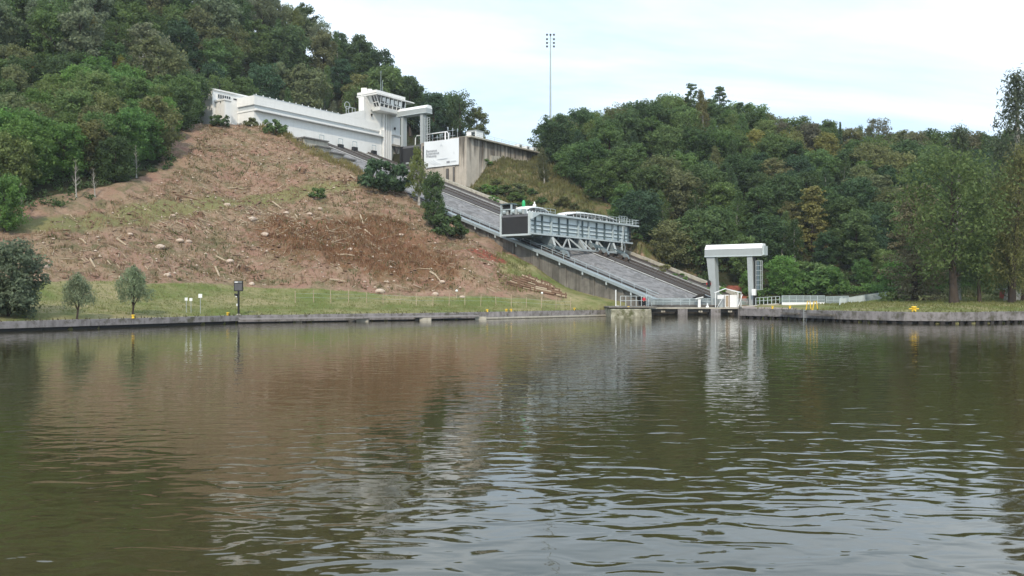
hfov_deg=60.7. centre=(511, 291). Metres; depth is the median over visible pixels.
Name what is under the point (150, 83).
broadleaf tree
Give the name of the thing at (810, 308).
quay ladder
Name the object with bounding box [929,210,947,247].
birch tree
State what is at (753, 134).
broadleaf tree
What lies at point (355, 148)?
buffer stop
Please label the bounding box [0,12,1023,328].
hillside
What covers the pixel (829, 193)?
broadleaf tree
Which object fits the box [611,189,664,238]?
broadleaf tree
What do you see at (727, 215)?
broadleaf tree
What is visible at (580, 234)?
boat lift tank
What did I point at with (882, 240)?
broadleaf tree
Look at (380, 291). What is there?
rock
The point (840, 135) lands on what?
spruce tree
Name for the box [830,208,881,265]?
broadleaf tree
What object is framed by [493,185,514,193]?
shrub
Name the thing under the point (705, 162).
broadleaf tree
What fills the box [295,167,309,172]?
tree stump
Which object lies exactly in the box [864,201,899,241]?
broadleaf tree
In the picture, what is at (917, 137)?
broadleaf tree
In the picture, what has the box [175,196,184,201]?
tree stump
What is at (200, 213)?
tree stump
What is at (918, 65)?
sky
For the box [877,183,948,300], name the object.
birch tree
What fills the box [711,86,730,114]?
pine tree
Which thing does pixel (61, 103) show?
broadleaf tree
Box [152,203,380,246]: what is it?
brushwood
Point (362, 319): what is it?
mooring boom
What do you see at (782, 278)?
broadleaf tree
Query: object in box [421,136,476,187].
canal end wall
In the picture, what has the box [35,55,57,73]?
broadleaf tree
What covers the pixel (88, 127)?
broadleaf tree
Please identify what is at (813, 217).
birch tree
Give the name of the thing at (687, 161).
broadleaf tree
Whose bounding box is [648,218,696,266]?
broadleaf tree
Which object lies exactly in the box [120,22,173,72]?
broadleaf tree
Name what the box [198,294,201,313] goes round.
notice
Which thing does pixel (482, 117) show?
broadleaf tree
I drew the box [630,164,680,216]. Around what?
broadleaf tree
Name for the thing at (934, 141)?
birch tree
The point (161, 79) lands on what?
broadleaf tree
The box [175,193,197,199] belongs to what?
log
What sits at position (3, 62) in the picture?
broadleaf tree
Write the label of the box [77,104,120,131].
broadleaf tree
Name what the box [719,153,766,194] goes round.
broadleaf tree
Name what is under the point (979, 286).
birch tree
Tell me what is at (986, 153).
broadleaf tree
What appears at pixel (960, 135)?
birch tree
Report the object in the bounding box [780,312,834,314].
fender rail
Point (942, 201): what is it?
broadleaf tree
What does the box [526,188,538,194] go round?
shrub
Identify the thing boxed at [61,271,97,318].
willow tree
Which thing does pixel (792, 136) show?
broadleaf tree
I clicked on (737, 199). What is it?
birch tree
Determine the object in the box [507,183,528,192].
shrub
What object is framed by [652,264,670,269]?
shrub
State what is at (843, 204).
broadleaf tree
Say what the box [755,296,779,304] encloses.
railing
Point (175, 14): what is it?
broadleaf tree
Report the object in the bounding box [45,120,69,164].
broadleaf tree
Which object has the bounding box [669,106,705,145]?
broadleaf tree
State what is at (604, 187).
broadleaf tree
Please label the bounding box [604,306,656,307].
landing
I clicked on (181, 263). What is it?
clods
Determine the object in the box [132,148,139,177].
bare tree
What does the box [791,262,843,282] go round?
shrub
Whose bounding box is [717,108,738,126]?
broadleaf tree
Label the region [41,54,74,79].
broadleaf tree
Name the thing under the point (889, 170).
broadleaf tree
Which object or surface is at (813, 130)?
broadleaf tree
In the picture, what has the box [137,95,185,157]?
broadleaf tree
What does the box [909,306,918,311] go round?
bollard
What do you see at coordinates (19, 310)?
bush
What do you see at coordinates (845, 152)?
broadleaf tree
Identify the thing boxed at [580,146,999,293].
undergrowth
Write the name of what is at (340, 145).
buffer stop
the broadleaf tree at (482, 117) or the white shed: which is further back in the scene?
the broadleaf tree at (482, 117)
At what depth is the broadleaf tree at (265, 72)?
254.34 m
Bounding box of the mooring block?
[605,308,651,316]
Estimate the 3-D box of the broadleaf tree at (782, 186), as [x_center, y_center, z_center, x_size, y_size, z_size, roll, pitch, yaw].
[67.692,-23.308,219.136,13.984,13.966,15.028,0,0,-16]
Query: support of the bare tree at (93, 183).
on the hillside
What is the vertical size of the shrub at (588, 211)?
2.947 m
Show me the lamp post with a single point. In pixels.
(699, 302)
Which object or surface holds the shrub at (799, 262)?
on the hillside
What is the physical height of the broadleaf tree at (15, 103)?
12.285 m
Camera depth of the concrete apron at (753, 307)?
146.13 m
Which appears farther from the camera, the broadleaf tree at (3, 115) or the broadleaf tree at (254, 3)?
the broadleaf tree at (254, 3)
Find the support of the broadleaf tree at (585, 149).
on the hillside
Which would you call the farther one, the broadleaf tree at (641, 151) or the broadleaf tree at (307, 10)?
the broadleaf tree at (307, 10)
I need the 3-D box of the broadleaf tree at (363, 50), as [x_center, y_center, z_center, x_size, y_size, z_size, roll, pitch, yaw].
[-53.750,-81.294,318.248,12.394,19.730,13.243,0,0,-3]
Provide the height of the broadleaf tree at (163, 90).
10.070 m
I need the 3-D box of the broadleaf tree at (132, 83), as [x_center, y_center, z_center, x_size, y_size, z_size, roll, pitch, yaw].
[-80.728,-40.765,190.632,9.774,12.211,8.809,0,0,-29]
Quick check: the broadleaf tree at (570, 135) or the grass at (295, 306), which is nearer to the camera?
the grass at (295, 306)
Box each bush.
[0,277,32,313]
[208,114,229,126]
[243,117,258,126]
[262,119,287,134]
[308,187,325,197]
[357,157,412,192]
[428,213,468,236]
[878,292,907,301]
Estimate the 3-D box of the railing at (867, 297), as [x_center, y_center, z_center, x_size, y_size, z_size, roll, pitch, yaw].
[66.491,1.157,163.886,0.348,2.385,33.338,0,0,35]
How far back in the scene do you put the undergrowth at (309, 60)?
286.08 m
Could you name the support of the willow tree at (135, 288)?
on the hillside
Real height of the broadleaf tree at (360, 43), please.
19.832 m
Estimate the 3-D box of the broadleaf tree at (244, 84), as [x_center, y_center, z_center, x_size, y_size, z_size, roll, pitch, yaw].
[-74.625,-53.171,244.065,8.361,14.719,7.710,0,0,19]
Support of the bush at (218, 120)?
on the hillside
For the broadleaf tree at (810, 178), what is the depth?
218.90 m
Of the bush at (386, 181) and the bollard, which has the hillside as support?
the bush at (386, 181)
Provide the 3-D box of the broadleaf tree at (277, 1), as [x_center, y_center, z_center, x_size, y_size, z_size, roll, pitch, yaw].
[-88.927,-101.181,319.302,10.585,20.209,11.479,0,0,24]
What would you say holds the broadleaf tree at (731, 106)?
on the hillside
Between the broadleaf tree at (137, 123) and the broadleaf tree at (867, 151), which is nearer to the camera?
the broadleaf tree at (137, 123)
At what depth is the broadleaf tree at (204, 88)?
208.81 m
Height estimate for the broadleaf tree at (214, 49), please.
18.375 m
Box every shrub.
[474,186,483,191]
[481,184,497,193]
[488,197,500,202]
[490,179,500,183]
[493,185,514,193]
[506,192,527,200]
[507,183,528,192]
[521,199,532,205]
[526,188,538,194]
[535,197,548,203]
[553,196,571,205]
[568,202,579,208]
[580,209,599,217]
[631,233,642,238]
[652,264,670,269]
[707,286,726,293]
[772,260,807,275]
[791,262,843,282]
[792,266,849,292]
[901,264,948,285]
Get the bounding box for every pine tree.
[684,83,696,109]
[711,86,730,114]
[736,102,743,116]
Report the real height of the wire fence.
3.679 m
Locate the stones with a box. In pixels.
[9,123,498,291]
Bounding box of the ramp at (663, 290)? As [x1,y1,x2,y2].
[324,146,695,300]
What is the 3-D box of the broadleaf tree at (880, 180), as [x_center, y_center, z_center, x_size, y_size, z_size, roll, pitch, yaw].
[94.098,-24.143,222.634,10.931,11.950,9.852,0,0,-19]
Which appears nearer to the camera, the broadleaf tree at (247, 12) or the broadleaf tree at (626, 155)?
the broadleaf tree at (626, 155)
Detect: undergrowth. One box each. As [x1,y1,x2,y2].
[5,127,179,216]
[24,1,438,142]
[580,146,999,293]
[735,280,1005,303]
[938,283,1003,297]
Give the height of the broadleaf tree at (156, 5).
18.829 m
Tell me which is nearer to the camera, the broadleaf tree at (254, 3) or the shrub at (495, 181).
the shrub at (495, 181)
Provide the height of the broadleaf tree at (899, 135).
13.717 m
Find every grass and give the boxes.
[0,309,603,321]
[29,279,595,315]
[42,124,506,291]
[257,212,467,276]
[259,123,366,175]
[463,147,664,263]
[494,250,539,292]
[757,307,1018,311]
[805,295,1023,311]
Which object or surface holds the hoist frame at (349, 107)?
on the winch building
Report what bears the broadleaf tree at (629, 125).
on the hillside
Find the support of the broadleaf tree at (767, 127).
on the hillside
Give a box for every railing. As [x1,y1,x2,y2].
[620,296,651,305]
[645,298,716,305]
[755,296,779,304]
[782,295,824,304]
[826,296,848,303]
[843,292,886,302]
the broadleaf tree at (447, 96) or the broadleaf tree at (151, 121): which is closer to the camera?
the broadleaf tree at (151, 121)
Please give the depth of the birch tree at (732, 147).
240.64 m
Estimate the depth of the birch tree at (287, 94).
258.36 m
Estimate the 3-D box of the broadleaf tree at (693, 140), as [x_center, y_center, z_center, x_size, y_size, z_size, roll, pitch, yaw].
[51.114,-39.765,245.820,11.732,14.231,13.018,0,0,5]
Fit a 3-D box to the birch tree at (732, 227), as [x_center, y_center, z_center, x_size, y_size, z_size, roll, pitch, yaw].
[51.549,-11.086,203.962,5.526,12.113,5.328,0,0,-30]
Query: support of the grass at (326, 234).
on the hillside
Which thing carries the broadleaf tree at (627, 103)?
on the hillside
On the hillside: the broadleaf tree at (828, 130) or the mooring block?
the broadleaf tree at (828, 130)
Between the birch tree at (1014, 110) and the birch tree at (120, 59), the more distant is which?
the birch tree at (120, 59)
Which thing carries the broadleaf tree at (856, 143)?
on the hillside
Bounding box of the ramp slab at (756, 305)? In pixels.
[739,303,778,315]
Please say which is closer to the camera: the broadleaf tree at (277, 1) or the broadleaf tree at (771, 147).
the broadleaf tree at (771, 147)
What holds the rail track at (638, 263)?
on the incline slab
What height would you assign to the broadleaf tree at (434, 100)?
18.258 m
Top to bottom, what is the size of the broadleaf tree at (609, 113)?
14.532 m
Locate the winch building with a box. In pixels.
[198,88,413,159]
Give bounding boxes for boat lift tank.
[500,203,638,260]
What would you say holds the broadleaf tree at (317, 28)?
on the hillside
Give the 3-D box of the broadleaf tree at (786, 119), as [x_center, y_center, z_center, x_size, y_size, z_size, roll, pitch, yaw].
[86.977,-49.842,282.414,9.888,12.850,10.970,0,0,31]
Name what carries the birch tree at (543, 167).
on the hillside
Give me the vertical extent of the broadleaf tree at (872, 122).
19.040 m
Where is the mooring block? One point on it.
(627, 312)
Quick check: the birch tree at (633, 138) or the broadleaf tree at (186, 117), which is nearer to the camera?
the broadleaf tree at (186, 117)
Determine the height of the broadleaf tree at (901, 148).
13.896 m
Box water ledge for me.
[487,314,605,318]
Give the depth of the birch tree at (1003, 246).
146.89 m
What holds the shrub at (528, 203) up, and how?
on the hillside
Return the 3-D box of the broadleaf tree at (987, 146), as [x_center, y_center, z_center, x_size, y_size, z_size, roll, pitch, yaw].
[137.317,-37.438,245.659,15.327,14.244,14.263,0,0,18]
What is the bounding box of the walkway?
[435,206,658,300]
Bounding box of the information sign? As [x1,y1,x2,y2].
[234,281,242,314]
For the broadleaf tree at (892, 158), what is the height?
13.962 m
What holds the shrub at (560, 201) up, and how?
on the hillside
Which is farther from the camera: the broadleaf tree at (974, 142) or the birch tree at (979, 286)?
the broadleaf tree at (974, 142)
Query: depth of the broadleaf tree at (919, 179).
217.74 m
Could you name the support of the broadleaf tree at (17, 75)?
on the hillside
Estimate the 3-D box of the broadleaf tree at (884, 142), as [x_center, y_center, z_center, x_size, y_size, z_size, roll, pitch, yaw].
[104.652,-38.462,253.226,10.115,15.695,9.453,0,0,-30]
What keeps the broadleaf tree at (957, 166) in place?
on the hillside
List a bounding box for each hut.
[714,288,742,306]
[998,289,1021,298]
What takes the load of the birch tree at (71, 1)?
on the hillside
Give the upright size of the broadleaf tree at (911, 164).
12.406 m
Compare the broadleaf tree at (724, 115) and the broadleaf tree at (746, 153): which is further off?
the broadleaf tree at (724, 115)
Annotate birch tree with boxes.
[60,0,74,12]
[113,55,124,67]
[272,18,283,59]
[283,87,293,102]
[288,8,305,48]
[317,65,333,109]
[328,100,337,112]
[332,31,344,74]
[405,144,427,205]
[536,147,549,182]
[567,129,582,164]
[626,131,639,145]
[654,189,673,226]
[685,187,706,213]
[693,89,710,142]
[708,118,721,150]
[709,146,724,182]
[721,166,740,207]
[723,140,741,169]
[723,220,743,261]
[727,190,749,231]
[734,112,749,150]
[775,211,791,255]
[784,217,807,259]
[792,186,830,251]
[818,166,836,197]
[835,156,850,187]
[846,141,857,149]
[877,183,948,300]
[924,123,986,299]
[926,133,941,153]
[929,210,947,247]
[955,196,1000,301]
[970,164,1023,296]
[972,63,1023,300]
[976,138,1023,302]
[1002,228,1023,300]
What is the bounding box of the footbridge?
[649,307,739,315]
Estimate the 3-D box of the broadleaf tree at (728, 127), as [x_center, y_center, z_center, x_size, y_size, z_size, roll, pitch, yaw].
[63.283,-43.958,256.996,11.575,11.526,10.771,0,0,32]
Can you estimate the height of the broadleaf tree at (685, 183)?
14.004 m
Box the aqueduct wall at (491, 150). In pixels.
[450,132,540,179]
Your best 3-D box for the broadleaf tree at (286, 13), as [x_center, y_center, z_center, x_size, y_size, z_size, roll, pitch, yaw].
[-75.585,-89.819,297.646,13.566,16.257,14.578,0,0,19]
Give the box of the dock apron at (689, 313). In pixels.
[651,305,728,314]
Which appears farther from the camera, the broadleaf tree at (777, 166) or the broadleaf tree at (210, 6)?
the broadleaf tree at (210, 6)
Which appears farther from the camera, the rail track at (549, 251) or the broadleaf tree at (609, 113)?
the broadleaf tree at (609, 113)
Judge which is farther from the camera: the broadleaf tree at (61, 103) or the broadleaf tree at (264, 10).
the broadleaf tree at (264, 10)
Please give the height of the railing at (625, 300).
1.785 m
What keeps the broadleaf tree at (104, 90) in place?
on the hillside
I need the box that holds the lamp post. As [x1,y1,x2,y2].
[695,297,702,306]
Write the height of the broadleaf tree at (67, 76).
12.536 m
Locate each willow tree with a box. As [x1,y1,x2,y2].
[0,237,52,318]
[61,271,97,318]
[115,264,155,314]
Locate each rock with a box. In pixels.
[155,244,164,248]
[248,216,256,221]
[375,289,384,293]
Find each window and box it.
[218,94,229,98]
[372,95,404,109]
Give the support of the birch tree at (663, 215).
on the hillside
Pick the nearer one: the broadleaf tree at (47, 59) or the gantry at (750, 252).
the gantry at (750, 252)
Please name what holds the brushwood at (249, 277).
on the hillside
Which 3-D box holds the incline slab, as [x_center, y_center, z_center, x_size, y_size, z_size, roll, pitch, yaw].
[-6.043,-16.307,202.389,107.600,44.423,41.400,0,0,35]
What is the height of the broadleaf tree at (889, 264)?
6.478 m
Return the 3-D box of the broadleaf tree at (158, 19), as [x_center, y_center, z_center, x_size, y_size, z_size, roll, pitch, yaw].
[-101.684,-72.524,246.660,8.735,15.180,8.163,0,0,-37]
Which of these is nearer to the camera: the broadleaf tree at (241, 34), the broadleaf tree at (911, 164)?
the broadleaf tree at (911, 164)
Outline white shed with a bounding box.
[465,130,483,137]
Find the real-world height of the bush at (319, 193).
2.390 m
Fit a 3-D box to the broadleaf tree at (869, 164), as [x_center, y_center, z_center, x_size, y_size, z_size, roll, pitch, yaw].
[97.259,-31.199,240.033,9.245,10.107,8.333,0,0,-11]
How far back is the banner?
241.80 m
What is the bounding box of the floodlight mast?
[546,34,554,119]
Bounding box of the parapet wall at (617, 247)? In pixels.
[441,177,739,298]
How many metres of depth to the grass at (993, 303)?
135.64 m
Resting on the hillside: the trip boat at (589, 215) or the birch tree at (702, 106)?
the birch tree at (702, 106)
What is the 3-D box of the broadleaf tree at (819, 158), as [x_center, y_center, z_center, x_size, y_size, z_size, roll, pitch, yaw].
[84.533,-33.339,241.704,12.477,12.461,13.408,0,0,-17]
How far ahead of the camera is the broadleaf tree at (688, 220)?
202.14 m
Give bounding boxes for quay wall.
[0,315,237,331]
[236,310,604,322]
[740,308,1023,323]
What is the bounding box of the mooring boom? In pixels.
[238,315,486,321]
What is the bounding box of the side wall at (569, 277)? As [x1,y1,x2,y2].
[413,199,638,305]
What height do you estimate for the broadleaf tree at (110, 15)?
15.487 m
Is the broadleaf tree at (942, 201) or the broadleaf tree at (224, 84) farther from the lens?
the broadleaf tree at (224, 84)
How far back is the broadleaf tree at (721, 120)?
274.56 m
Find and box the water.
[0,315,1023,575]
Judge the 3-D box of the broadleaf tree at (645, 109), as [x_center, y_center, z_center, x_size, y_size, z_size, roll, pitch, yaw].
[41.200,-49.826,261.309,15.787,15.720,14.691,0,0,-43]
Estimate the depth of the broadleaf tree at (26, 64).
187.90 m
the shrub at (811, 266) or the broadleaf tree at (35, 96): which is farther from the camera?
the shrub at (811, 266)
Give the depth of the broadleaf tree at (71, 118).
165.32 m
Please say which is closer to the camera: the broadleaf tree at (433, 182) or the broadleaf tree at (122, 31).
the broadleaf tree at (433, 182)
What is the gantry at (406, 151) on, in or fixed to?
on the hillside
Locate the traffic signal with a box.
[701,280,710,286]
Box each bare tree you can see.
[71,160,80,197]
[91,168,97,197]
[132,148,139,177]
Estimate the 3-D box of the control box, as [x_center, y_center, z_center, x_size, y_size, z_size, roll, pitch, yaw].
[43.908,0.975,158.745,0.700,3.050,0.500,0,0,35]
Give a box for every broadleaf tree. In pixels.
[0,0,25,47]
[0,0,29,48]
[0,43,36,75]
[0,46,12,60]
[0,55,45,92]
[0,59,8,74]
[0,63,33,100]
[0,78,30,104]
[0,92,44,115]
[0,102,13,112]
[0,106,56,166]
[0,107,16,135]
[0,116,59,184]
[0,130,42,194]
[0,172,32,231]
[10,0,32,45]
[22,87,54,113]
[24,0,59,43]
[25,3,69,72]
[26,0,72,51]
[30,79,65,101]
[31,101,61,121]
[32,72,67,90]
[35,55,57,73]
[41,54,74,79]
[41,87,97,120]
[43,121,90,177]
[45,48,93,81]
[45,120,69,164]
[52,110,78,130]
[53,87,85,112]
[55,64,104,98]
[56,3,105,62]
[60,69,117,96]
[60,118,114,174]
[73,16,102,56]
[74,0,114,44]
[76,110,134,171]
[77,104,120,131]
[78,55,118,82]
[80,63,103,75]
[80,90,126,116]
[85,0,120,42]
[89,134,138,181]
[96,85,119,104]
[98,17,134,68]
[98,40,131,67]
[103,107,150,167]
[106,63,150,98]
[107,68,134,97]
[109,1,160,54]
[112,0,146,21]
[116,75,148,104]
[116,106,168,161]
[117,98,157,123]
[118,76,163,117]
[119,35,193,84]
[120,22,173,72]
[136,0,171,23]
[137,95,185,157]
[138,83,173,116]
[141,7,166,33]
[145,80,164,87]
[151,74,171,94]
[153,96,182,134]
[155,3,188,48]
[158,18,200,73]
[160,0,203,30]
[162,50,195,73]
[163,73,206,123]
[169,86,199,130]
[171,68,213,123]
[181,4,221,70]
[190,0,244,48]
[196,38,231,86]
[200,61,224,89]
[205,71,238,93]
[208,37,247,85]
[209,0,258,49]
[224,22,252,66]
[229,76,259,95]
[232,0,258,31]
[241,19,278,65]
[241,62,285,99]
[250,0,280,40]
[251,0,274,31]
[258,21,315,82]
[268,62,291,100]
[269,2,309,48]
[270,0,281,30]
[282,63,333,108]
[296,2,318,54]
[305,19,330,53]
[307,14,331,50]
[309,30,337,81]
[328,31,349,77]
[330,58,354,102]
[340,73,370,111]
[340,83,365,113]
[345,34,373,75]
[349,52,381,84]
[354,62,404,96]
[355,41,376,64]
[360,46,400,90]
[393,75,424,135]
[417,92,448,140]
[420,170,447,228]
[421,88,434,136]
[430,90,465,139]
[440,97,463,138]
[444,89,477,136]
[466,107,489,138]
[527,125,548,147]
[532,114,580,163]
[544,115,578,145]
[551,142,585,177]
[560,120,581,145]
[563,137,612,186]
[565,107,598,141]
[579,158,622,200]
[581,118,595,139]
[586,119,622,157]
[587,113,613,139]
[590,110,602,118]
[592,125,623,158]
[602,101,626,121]
[602,146,647,197]
[606,183,640,220]
[607,141,634,181]
[610,109,650,145]
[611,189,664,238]
[620,101,642,131]
[627,98,675,149]
[630,142,648,164]
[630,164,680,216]
[636,154,684,201]
[638,115,662,155]
[646,124,688,158]
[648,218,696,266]
[649,93,684,112]
[652,107,683,142]
[652,167,708,220]
[659,91,686,119]
[663,151,698,190]
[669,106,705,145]
[669,207,729,267]
[670,105,699,128]
[674,162,734,210]
[675,126,714,163]
[693,205,740,244]
[696,128,740,174]
[697,98,722,132]
[699,101,722,125]
[699,160,721,184]
[701,181,736,225]
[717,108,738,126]
[718,123,747,153]
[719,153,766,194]
[721,100,748,126]
[725,111,748,132]
[729,234,758,282]
[735,135,752,153]
[737,186,779,242]
[738,269,765,294]
[739,148,771,170]
[739,213,789,265]
[740,109,770,129]
[742,102,772,128]
[745,129,764,162]
[745,171,770,200]
[749,119,784,139]
[750,152,771,172]
[751,133,793,167]
[754,112,779,130]
[754,157,793,184]
[755,172,805,220]
[763,254,802,292]
[770,116,789,136]
[776,117,789,131]
[776,200,801,234]
[780,115,821,145]
[780,125,804,147]
[781,140,808,163]
[782,132,809,157]
[783,154,816,185]
[787,121,830,154]
[792,170,827,214]
[800,186,840,233]
[804,148,841,187]
[805,126,839,152]
[807,131,844,176]
[812,231,840,266]
[819,119,842,150]
[825,196,865,240]
[830,176,880,225]
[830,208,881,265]
[833,148,859,183]
[837,127,862,153]
[841,163,879,207]
[844,139,859,149]
[848,142,892,175]
[850,214,893,261]
[851,258,873,283]
[855,160,879,185]
[860,131,889,155]
[863,117,893,146]
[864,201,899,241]
[868,174,902,203]
[870,188,901,205]
[871,249,898,274]
[872,150,917,192]
[874,164,898,189]
[877,260,908,286]
[885,133,1023,302]
[886,203,932,250]
[888,138,930,169]
[889,129,913,144]
[893,161,932,184]
[897,170,935,197]
[903,131,930,149]
[913,139,936,152]
[916,144,950,170]
[920,128,949,151]
[928,171,953,187]
[930,193,967,233]
[932,186,954,196]
[933,154,981,179]
[939,127,971,146]
[945,130,982,153]
[950,160,995,196]
[966,131,990,151]
[970,148,997,161]
[976,134,1012,159]
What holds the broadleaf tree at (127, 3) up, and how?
on the hillside
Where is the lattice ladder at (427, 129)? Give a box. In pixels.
[425,117,429,141]
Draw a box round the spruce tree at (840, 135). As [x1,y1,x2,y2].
[836,122,844,159]
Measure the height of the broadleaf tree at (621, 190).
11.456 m
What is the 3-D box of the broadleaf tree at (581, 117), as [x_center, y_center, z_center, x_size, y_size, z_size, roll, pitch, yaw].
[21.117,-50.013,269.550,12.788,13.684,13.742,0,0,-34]
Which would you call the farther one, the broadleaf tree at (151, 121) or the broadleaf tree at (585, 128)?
the broadleaf tree at (585, 128)
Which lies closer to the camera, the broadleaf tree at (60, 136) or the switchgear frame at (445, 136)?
the broadleaf tree at (60, 136)
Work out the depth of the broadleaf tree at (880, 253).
191.01 m
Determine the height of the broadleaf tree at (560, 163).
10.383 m
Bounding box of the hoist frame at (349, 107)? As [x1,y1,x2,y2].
[344,101,355,112]
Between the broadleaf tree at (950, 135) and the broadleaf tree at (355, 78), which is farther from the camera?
the broadleaf tree at (355, 78)
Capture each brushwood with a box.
[9,124,500,291]
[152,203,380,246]
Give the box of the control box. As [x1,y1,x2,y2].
[752,289,755,304]
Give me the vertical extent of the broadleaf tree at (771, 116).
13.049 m
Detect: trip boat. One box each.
[516,206,548,213]
[558,212,619,222]
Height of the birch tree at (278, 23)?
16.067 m
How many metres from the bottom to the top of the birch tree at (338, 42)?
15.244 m
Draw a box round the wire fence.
[295,289,570,309]
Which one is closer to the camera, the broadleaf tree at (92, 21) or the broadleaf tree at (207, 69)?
the broadleaf tree at (92, 21)
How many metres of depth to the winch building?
235.45 m
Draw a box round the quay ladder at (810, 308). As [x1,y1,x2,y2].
[803,301,817,319]
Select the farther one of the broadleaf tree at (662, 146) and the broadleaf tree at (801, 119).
the broadleaf tree at (801, 119)
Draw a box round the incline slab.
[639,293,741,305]
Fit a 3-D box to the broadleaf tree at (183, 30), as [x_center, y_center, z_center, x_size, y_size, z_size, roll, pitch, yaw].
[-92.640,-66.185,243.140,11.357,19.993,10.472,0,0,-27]
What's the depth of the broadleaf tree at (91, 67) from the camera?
195.95 m
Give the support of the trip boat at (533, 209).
on the tank water
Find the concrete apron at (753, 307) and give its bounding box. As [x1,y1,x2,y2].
[742,306,797,308]
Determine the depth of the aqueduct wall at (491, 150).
247.34 m
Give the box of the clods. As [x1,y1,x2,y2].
[0,124,515,291]
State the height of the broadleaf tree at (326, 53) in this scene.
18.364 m
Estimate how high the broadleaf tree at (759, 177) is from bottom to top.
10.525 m
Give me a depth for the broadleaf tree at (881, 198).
215.22 m
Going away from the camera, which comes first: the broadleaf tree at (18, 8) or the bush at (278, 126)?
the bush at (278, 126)
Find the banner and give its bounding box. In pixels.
[424,138,458,167]
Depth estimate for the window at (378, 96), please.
247.63 m
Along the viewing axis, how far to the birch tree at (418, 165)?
182.09 m
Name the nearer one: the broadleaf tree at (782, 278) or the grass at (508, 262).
the grass at (508, 262)
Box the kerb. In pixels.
[649,305,714,306]
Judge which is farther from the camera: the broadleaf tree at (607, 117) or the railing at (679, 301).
the broadleaf tree at (607, 117)
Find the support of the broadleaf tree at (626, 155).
on the hillside
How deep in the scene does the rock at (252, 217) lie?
161.23 m
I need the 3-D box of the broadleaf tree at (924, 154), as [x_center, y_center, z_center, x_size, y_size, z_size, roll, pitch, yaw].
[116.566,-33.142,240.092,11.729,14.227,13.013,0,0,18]
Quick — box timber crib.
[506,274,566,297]
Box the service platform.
[295,136,356,161]
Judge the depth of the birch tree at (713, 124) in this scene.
253.10 m
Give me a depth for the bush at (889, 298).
157.83 m
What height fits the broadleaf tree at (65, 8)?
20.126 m
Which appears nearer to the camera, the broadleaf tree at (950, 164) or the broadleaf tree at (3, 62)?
the broadleaf tree at (3, 62)
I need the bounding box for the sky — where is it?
[192,0,1023,160]
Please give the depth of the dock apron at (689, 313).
160.30 m
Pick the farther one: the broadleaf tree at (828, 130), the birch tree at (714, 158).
the broadleaf tree at (828, 130)
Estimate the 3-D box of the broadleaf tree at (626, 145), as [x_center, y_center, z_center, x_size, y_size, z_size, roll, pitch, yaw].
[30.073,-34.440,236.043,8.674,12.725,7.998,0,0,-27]
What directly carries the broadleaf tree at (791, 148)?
on the hillside
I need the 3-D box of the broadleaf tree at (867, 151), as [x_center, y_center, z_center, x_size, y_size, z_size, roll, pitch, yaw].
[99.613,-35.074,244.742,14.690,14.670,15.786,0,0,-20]
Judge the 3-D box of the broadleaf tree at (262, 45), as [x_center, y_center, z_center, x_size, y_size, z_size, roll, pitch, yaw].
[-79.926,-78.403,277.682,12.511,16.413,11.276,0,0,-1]
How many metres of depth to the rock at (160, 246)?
140.02 m
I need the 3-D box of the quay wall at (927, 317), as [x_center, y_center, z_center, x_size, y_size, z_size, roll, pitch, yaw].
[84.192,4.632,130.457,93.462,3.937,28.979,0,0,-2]
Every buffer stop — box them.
[337,138,343,148]
[352,141,357,150]
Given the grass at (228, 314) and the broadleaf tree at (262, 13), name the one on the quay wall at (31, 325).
the grass at (228, 314)
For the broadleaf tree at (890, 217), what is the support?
on the hillside
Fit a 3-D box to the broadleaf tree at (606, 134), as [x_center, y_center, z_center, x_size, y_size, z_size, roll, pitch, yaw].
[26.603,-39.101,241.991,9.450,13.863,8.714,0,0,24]
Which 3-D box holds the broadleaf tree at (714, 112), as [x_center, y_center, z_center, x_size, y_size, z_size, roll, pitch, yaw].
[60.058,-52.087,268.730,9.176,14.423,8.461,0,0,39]
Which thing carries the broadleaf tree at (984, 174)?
on the hillside
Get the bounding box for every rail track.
[328,143,705,302]
[344,147,710,299]
[351,149,709,292]
[360,151,739,301]
[403,190,647,293]
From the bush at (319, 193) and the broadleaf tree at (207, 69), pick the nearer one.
the bush at (319, 193)
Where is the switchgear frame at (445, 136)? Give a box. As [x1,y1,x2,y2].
[415,128,457,144]
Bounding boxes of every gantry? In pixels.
[396,105,431,169]
[704,243,767,304]
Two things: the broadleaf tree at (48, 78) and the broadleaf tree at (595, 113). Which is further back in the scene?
the broadleaf tree at (595, 113)
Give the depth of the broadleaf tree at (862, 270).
186.63 m
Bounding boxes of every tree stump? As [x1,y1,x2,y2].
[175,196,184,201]
[193,211,205,215]
[231,264,252,271]
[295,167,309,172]
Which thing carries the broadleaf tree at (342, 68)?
on the hillside
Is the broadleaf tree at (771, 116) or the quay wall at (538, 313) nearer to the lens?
the quay wall at (538, 313)
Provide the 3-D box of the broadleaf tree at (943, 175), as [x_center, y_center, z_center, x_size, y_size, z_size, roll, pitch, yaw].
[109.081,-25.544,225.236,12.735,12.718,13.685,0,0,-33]
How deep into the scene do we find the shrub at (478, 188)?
235.79 m
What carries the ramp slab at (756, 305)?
on the concrete apron at (753, 307)
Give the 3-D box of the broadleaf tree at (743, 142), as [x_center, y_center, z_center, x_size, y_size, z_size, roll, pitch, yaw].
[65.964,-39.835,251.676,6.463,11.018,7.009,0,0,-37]
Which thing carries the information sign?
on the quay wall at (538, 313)
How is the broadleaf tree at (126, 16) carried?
on the hillside

